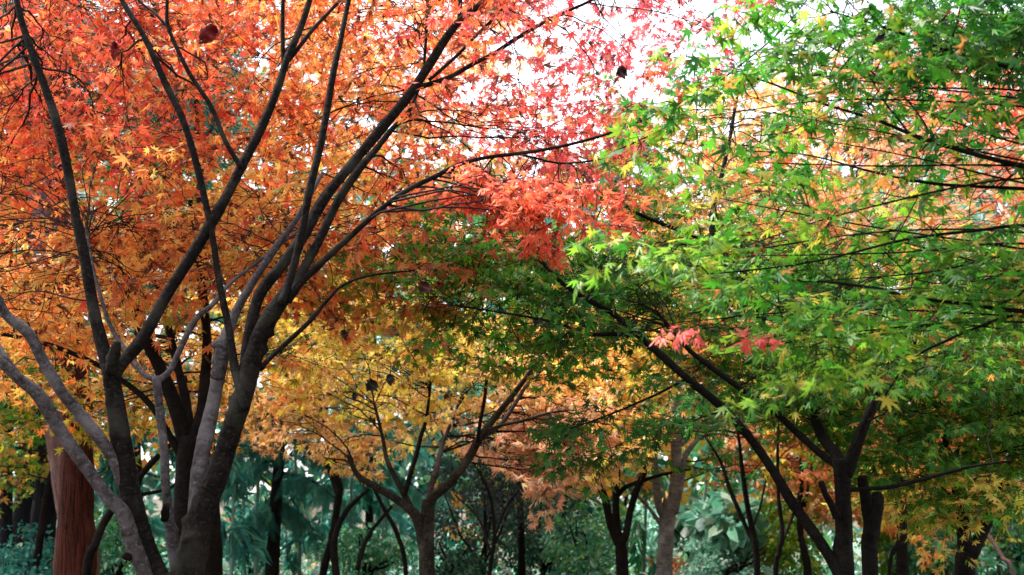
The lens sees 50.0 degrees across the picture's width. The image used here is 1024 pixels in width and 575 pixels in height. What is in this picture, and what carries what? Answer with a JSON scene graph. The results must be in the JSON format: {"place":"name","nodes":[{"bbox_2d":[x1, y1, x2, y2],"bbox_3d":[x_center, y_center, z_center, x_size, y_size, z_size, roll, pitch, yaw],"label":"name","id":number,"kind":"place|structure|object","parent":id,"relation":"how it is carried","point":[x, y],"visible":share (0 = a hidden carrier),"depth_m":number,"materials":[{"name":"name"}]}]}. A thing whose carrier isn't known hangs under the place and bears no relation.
{"place":"outdoors","nodes":[
{"label":"outdoors","id":0,"kind":"place"},
{"bbox_2d":[13,499,985,574],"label":"ground","id":1,"kind":"structure","parent":0,"point":[158,502],"depth_m":38.94,"materials":[{"name":"green plant"}]},
{"bbox_2d":[0,520,54,574],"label":"shrub","id":2,"kind":"object","parent":1,"relation":"on","point":[20,562],"visible":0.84,"depth_m":9.79,"materials":[{"name":"green plant"}]},
{"bbox_2d":[0,0,104,566],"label":"redwood tree","id":3,"kind":"object","parent":1,"relation":"on","point":[6,518],"visible":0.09,"depth_m":11.22,"materials":[{"name":"brown plant"}]},
{"bbox_2d":[20,0,99,574],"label":"redwood tree","id":4,"kind":"object","parent":1,"relation":"on","point":[52,444],"visible":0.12,"depth_m":8.29,"materials":[{"name":"brown plant"}]},
{"bbox_2d":[2,0,132,551],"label":"redwood tree","id":5,"kind":"object","parent":1,"relation":"on","point":[22,511],"visible":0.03,"depth_m":12.15,"materials":[{"name":"brown plant"}]},
{"bbox_2d":[0,0,136,553],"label":"redwood tree","id":6,"kind":"object","parent":1,"relation":"on","point":[39,489],"visible":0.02,"depth_m":10.74,"materials":[{"name":"brown plant"}]},
{"bbox_2d":[44,1,96,574],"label":"redwood tree","id":7,"kind":"object","parent":1,"relation":"on","point":[75,530],"visible":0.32,"depth_m":6.99,"materials":[{"name":"brown plant"}]},
{"bbox_2d":[0,329,167,573],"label":"maple tree","id":8,"kind":"object","parent":1,"relation":"on","point":[31,423],"visible":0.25,"depth_m":9.59,"materials":[{"name":"yellow plant"}]},
{"bbox_2d":[94,416,154,574],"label":"tree","id":9,"kind":"object","parent":1,"relation":"on","point":[108,479],"visible":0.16,"depth_m":10.89,"materials":[{"name":"green plant"}]},
{"bbox_2d":[94,502,169,574],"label":"shrub","id":10,"kind":"object","parent":1,"relation":"on","point":[113,551],"visible":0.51,"depth_m":10.03,"materials":[{"name":"green plant"}]},
{"bbox_2d":[93,329,174,574],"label":"conifer tree","id":11,"kind":"object","parent":1,"relation":"on","point":[158,525],"visible":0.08,"depth_m":12.77,"materials":[{"name":"plant"}]},
{"bbox_2d":[82,416,194,574],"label":"sapling","id":12,"kind":"object","parent":1,"relation":"on","point":[92,549],"visible":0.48,"depth_m":6.43,"materials":[{"name":"brown wood"}]},
{"bbox_2d":[77,0,285,574],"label":"redwood tree","id":13,"kind":"object","parent":1,"relation":"on","point":[214,564],"visible":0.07,"depth_m":9.69,"materials":[{"name":"orange plant"}]},
{"bbox_2d":[148,426,227,563],"bbox_3d":[-3.467,2.618,11.679,0.927,2.761,0.814,5,-12,-22],"label":"tree","id":14,"kind":"object","parent":1,"relation":"on","point":[172,458],"visible":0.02,"depth_m":11.73,"materials":[{"name":"green plant"}]},
{"bbox_2d":[0,200,381,540],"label":"maple tree","id":15,"kind":"object","parent":1,"relation":"on","point":[180,405],"visible":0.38,"depth_m":6.26,"materials":[{"name":"orange plant"}]},
{"bbox_2d":[225,376,266,574],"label":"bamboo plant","id":16,"kind":"object","parent":1,"relation":"on","point":[243,508],"visible":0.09,"depth_m":12.22,"materials":[{"name":"green plant"}]},
{"bbox_2d":[215,389,290,574],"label":"bamboo plant","id":17,"kind":"object","parent":1,"relation":"on","point":[233,490],"visible":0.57,"depth_m":9.78,"materials":[{"name":"green plant"}]},
{"bbox_2d":[221,427,292,574],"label":"tree","id":18,"kind":"object","parent":1,"relation":"on","point":[258,493],"visible":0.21,"depth_m":11.27,"materials":[{"name":"green plant"}]},
{"bbox_2d":[220,488,304,574],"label":"shrub","id":19,"kind":"object","parent":1,"relation":"on","point":[250,569],"visible":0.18,"depth_m":13.14,"materials":[{"name":"green plant"}]},
{"bbox_2d":[215,117,362,574],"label":"conifer tree","id":20,"kind":"object","parent":1,"relation":"on","point":[276,515],"visible":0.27,"depth_m":10.73,"materials":[{"name":"plant"}]},
{"bbox_2d":[0,0,578,574],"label":"maple tree","id":21,"kind":"object","parent":1,"relation":"on","point":[334,478],"visible":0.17,"depth_m":10.37,"materials":[{"name":"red plant"}]},
{"bbox_2d":[259,384,329,574],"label":"bamboo plant","id":22,"kind":"object","parent":1,"relation":"on","point":[294,564],"visible":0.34,"depth_m":11.59,"materials":[{"name":"green plant"}]},
{"bbox_2d":[290,404,365,563],"bbox_3d":[-2.118,2.756,12.730,0.831,2.905,1.054,0,-11,0],"label":"tree","id":23,"kind":"object","parent":1,"relation":"on","point":[326,482],"visible":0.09,"depth_m":12.72,"materials":[{"name":"green plant"}]},
{"bbox_2d":[314,419,384,574],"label":"tree","id":24,"kind":"object","parent":1,"relation":"on","point":[364,499],"visible":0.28,"depth_m":11.93,"materials":[{"name":"green plant"}]},
{"bbox_2d":[308,521,418,574],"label":"shrub","id":25,"kind":"object","parent":1,"relation":"on","point":[374,553],"visible":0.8,"depth_m":11.18,"materials":[{"name":"green plant"}]},
{"bbox_2d":[330,488,407,574],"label":"sapling","id":26,"kind":"object","parent":1,"relation":"on","point":[334,549],"visible":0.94,"depth_m":9.30,"materials":[{"name":"brown wood"}]},
{"bbox_2d":[300,240,450,572],"bbox_3d":[-1.726,1.748,13.976,1.942,5.410,1.277,2,-11,-10],"label":"conifer tree","id":27,"kind":"object","parent":1,"relation":"on","point":[402,520],"visible":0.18,"depth_m":13.82,"materials":[{"name":"plant"}]},
{"bbox_2d":[348,414,412,574],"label":"tree","id":28,"kind":"object","parent":1,"relation":"on","point":[385,501],"visible":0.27,"depth_m":12.32,"materials":[{"name":"green plant"}]},
{"bbox_2d":[0,0,834,574],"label":"maple tree","id":29,"kind":"object","parent":1,"relation":"on","point":[82,240],"visible":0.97,"depth_m":4.97,"materials":[{"name":"orange plant"}]},
{"bbox_2d":[108,33,119,59],"bbox_3d":[-1.534,-0.949,4.256,0.046,0.144,0.045,0,-11,0],"label":"dried leaf","id":30,"kind":"object","parent":29,"relation":"attached to","point":[114,47],"visible":1,"depth_m":4.24,"materials":[{"name":"brown plant"}]},
{"bbox_2d":[198,21,221,44],"bbox_3d":[-1.141,-0.976,4.150,0.079,0.122,0.066,0,-11,0],"label":"dried leaf","id":31,"kind":"object","parent":29,"relation":"hanging from","point":[210,32],"visible":1,"depth_m":4.14,"materials":[{"name":"brown plant"}]},
{"bbox_2d":[340,319,348,340],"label":"dried leaf","id":32,"kind":"object","parent":29,"relation":"hanging from","point":[344,334],"visible":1,"depth_m":4.95,"materials":[{"name":"brown plant"}]},
{"bbox_2d":[351,376,357,400],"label":"dried leaf","id":33,"kind":"object","parent":29,"relation":"attached to","point":[354,396],"visible":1,"depth_m":4.89,"materials":[{"name":"brown plant"}]},
{"bbox_2d":[365,365,378,391],"bbox_3d":[-0.622,0.397,4.904,0.063,0.141,0.047,0,-11,0],"label":"dried leaf","id":34,"kind":"object","parent":29,"relation":"hanging from","point":[372,385],"visible":1,"depth_m":4.90,"materials":[{"name":"brown plant"}]},
{"bbox_2d":[417,267,432,293],"bbox_3d":[-0.362,-0.030,4.584,0.068,0.119,0.044,0,-11,0],"label":"dried leaf","id":35,"kind":"object","parent":29,"relation":"attached to","point":[424,287],"visible":1,"depth_m":4.58,"materials":[{"name":"brown plant"}]},
{"bbox_2d":[443,384,449,399],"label":"dried leaf","id":36,"kind":"object","parent":29,"relation":"attached to","point":[446,396],"visible":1,"depth_m":6.19,"materials":[{"name":"brown plant"}]},
{"bbox_2d":[615,62,627,79],"bbox_3d":[0.422,-0.842,4.236,0.047,0.093,0.042,0,-11,0],"label":"dried leaf","id":37,"kind":"object","parent":29,"relation":"attached to","point":[621,72],"visible":1,"depth_m":4.24,"materials":[{"name":"brown plant"}]},
{"bbox_2d":[187,278,708,574],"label":"maple tree","id":38,"kind":"object","parent":1,"relation":"on","point":[513,417],"visible":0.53,"depth_m":7.17,"materials":[{"name":"yellow plant"}]},
{"bbox_2d":[434,540,494,574],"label":"shrub","id":39,"kind":"object","parent":1,"relation":"on","point":[456,563],"visible":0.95,"depth_m":9.43,"materials":[{"name":"green plant"}]},
{"bbox_2d":[417,421,544,574],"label":"shrub","id":40,"kind":"object","parent":1,"relation":"on","point":[499,497],"visible":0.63,"depth_m":10.30,"materials":[{"name":"green plant"}]},
{"bbox_2d":[221,213,755,574],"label":"maple tree","id":41,"kind":"object","parent":1,"relation":"on","point":[521,553],"visible":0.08,"depth_m":10.49,"materials":[{"name":"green plant"}]},
{"bbox_2d":[455,460,526,574],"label":"sapling","id":42,"kind":"object","parent":1,"relation":"on","point":[495,529],"visible":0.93,"depth_m":8.63,"materials":[{"name":"brown wood"}]},
{"bbox_2d":[10,502,1010,574],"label":"undergrowth","id":43,"kind":"object","parent":1,"relation":"on","point":[414,570],"visible":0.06,"depth_m":13.60,"materials":[{"name":"green plant"}]},
{"bbox_2d":[478,445,544,572],"bbox_3d":[0.079,3.010,12.807,0.962,2.432,2.238,0,-11,0],"label":"shrub","id":44,"kind":"object","parent":1,"relation":"on","point":[511,507],"visible":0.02,"depth_m":12.73,"materials":[{"name":"green plant"}]},
{"bbox_2d":[0,2,1023,574],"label":"woods","id":45,"kind":"object","parent":1,"relation":"on","point":[698,450],"visible":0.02,"depth_m":20.97,"materials":[{"name":"green plant"}]},
{"bbox_2d":[477,482,596,574],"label":"shrub","id":46,"kind":"object","parent":1,"relation":"on","point":[531,546],"visible":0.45,"depth_m":11.37,"materials":[{"name":"green plant"}]},
{"bbox_2d":[525,449,602,571],"bbox_3d":[0.527,2.672,11.800,0.862,2.702,0.764,5,-12,-24],"label":"tree","id":47,"kind":"object","parent":1,"relation":"on","point":[594,500],"visible":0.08,"depth_m":11.74,"materials":[{"name":"green plant"}]},
{"bbox_2d":[543,484,612,554],"bbox_3d":[0.793,2.926,12.623,1.012,2.518,0.809,9,-15,-39],"label":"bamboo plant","id":48,"kind":"object","parent":1,"relation":"on","point":[593,505],"visible":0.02,"depth_m":12.79,"materials":[{"name":"green plant"}]},
{"bbox_2d":[538,493,624,574],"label":"shrub","id":49,"kind":"object","parent":1,"relation":"on","point":[591,559],"visible":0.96,"depth_m":10.48,"materials":[{"name":"green plant"}]},
{"bbox_2d":[518,304,692,574],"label":"maple tree","id":50,"kind":"object","parent":1,"relation":"on","point":[619,538],"visible":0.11,"depth_m":8.87,"materials":[{"name":"yellow plant"}]},
{"bbox_2d":[570,86,699,571],"bbox_3d":[3.039,0.877,26.360,4.119,12.096,2.009,0,-11,0],"label":"tree","id":51,"kind":"object","parent":1,"relation":"on","point":[589,208],"visible":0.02,"depth_m":27.12,"materials":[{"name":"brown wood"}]},
{"bbox_2d":[620,461,682,574],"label":"tree","id":52,"kind":"object","parent":1,"relation":"on","point":[638,532],"visible":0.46,"depth_m":11.64,"materials":[{"name":"green plant"}]},
{"bbox_2d":[623,494,679,574],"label":"shrub","id":53,"kind":"object","parent":1,"relation":"on","point":[652,533],"visible":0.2,"depth_m":12.45,"materials":[{"name":"green plant"}]},
{"bbox_2d":[311,61,1023,574],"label":"maple tree","id":54,"kind":"object","parent":1,"relation":"on","point":[551,295],"visible":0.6,"depth_m":5.27,"materials":[{"name":"green plant"}]},
{"bbox_2d":[386,362,393,385],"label":"dried leaf","id":55,"kind":"object","parent":54,"relation":"hanging from","point":[390,379],"visible":1,"depth_m":4.91,"materials":[{"name":"brown plant"}]},
{"bbox_2d":[532,304,541,325],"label":"dried leaf","id":56,"kind":"object","parent":54,"relation":"hanging from","point":[536,320],"visible":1,"depth_m":4.76,"materials":[{"name":"brown plant"}]},
{"bbox_2d":[648,552,688,574],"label":"shrub","id":57,"kind":"object","parent":1,"relation":"on","point":[676,562],"visible":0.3,"depth_m":11.62,"materials":[{"name":"orange plant"}]},
{"bbox_2d":[675,427,751,573],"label":"tree","id":58,"kind":"object","parent":1,"relation":"on","point":[704,488],"visible":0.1,"depth_m":12.76,"materials":[{"name":"green plant"}]},
{"bbox_2d":[657,484,779,574],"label":"shrub","id":59,"kind":"object","parent":1,"relation":"on","point":[712,519],"visible":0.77,"depth_m":10.78,"materials":[{"name":"green plant"}]},
{"bbox_2d":[673,535,785,574],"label":"shrub","id":60,"kind":"object","parent":1,"relation":"on","point":[732,568],"visible":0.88,"depth_m":10.37,"materials":[{"name":"green plant"}]},
{"bbox_2d":[620,294,857,574],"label":"maple tree","id":61,"kind":"object","parent":1,"relation":"on","point":[667,510],"visible":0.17,"depth_m":9.32,"materials":[{"name":"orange plant"}]},
{"bbox_2d":[671,387,813,574],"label":"sapling","id":62,"kind":"object","parent":1,"relation":"on","point":[726,458],"visible":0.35,"depth_m":8.17,"materials":[{"name":"plant"}]},
{"bbox_2d":[737,492,828,574],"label":"shrub","id":63,"kind":"object","parent":1,"relation":"on","point":[790,545],"visible":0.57,"depth_m":10.34,"materials":[{"name":"green plant"}]},
{"bbox_2d":[719,371,848,574],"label":"sapling","id":64,"kind":"object","parent":1,"relation":"on","point":[778,454],"visible":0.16,"depth_m":7.56,"materials":[{"name":"plant"}]},
{"bbox_2d":[566,0,1023,454],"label":"maple tree","id":65,"kind":"object","parent":1,"relation":"on","point":[992,44],"visible":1,"depth_m":3.12,"materials":[{"name":"green plant"}]},
{"bbox_2d":[872,26,885,44],"bbox_3d":[0.997,-0.688,2.990,0.044,0.065,0.026,0,-11,0],"label":"dried leaf","id":66,"kind":"object","parent":65,"relation":"attached to","point":[879,37],"visible":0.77,"depth_m":2.98,"materials":[{"name":"brown plant"}]},
{"bbox_2d":[737,416,871,574],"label":"tree","id":67,"kind":"object","parent":1,"relation":"on","point":[803,546],"visible":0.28,"depth_m":8.97,"materials":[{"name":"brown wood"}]},
{"bbox_2d":[605,8,1023,574],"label":"maple tree","id":68,"kind":"object","parent":1,"relation":"on","point":[902,564],"visible":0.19,"depth_m":8.24,"materials":[{"name":"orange plant"}]},
{"bbox_2d":[719,330,991,561],"bbox_3d":[3.409,1.978,10.762,2.783,3.656,4.957,-3,-12,16],"label":"maple tree","id":69,"kind":"object","parent":1,"relation":"on","point":[813,489],"visible":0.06,"depth_m":9.25,"materials":[{"name":"orange plant"}]},
{"bbox_2d":[857,475,883,574],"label":"tree trunk","id":70,"kind":"object","parent":1,"relation":"on","point":[872,507],"visible":0.95,"depth_m":5.15,"materials":[{"name":"brown wood"}]},
{"bbox_2d":[858,510,927,574],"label":"shrub","id":71,"kind":"object","parent":1,"relation":"on","point":[883,568],"visible":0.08,"depth_m":9.97,"materials":[{"name":"green plant"}]},
{"bbox_2d":[798,304,1023,574],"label":"maple tree","id":72,"kind":"object","parent":1,"relation":"on","point":[992,500],"visible":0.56,"depth_m":5.78,"materials":[{"name":"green plant"}]},
{"bbox_2d":[851,432,974,574],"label":"sapling","id":73,"kind":"object","parent":1,"relation":"on","point":[897,546],"visible":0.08,"depth_m":7.57,"materials":[{"name":"plant"}]},
{"bbox_2d":[803,406,1023,574],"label":"maple tree","id":74,"kind":"object","parent":1,"relation":"on","point":[855,512],"visible":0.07,"depth_m":8.86,"materials":[{"name":"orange plant"}]},
{"bbox_2d":[853,270,1023,491],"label":"maple tree","id":75,"kind":"object","parent":1,"relation":"on","point":[960,419],"depth_m":8.86,"materials":[{"name":"green plant"}]},
{"bbox_2d":[914,472,963,574],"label":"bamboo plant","id":76,"kind":"object","parent":1,"relation":"on","point":[949,572],"visible":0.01,"depth_m":9.50,"materials":[{"name":"green plant"}]},
{"bbox_2d":[878,522,1017,574],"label":"shrub","id":77,"kind":"object","parent":1,"relation":"on","point":[984,558],"visible":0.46,"depth_m":8.98,"materials":[{"name":"green plant"}]},
{"bbox_2d":[954,456,1023,574],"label":"tree","id":78,"kind":"object","parent":1,"relation":"on","point":[999,568],"visible":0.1,"depth_m":10.18,"materials":[{"name":"green plant"}]},
{"bbox_2d":[978,520,1015,574],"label":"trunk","id":79,"kind":"object","parent":1,"relation":"on","point":[998,550],"visible":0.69,"depth_m":8.40,"materials":[{"name":"brown wood"}]},
{"bbox_2d":[972,495,1023,574],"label":"shrub","id":80,"kind":"object","parent":1,"relation":"on","point":[1017,559],"visible":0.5,"depth_m":9.96,"materials":[{"name":"green plant"}]},
{"bbox_2d":[4,0,1023,498],"label":"sky","id":81,"kind":"structure","parent":0,"point":[561,4],"materials":[{"name":"white"}]}
]}

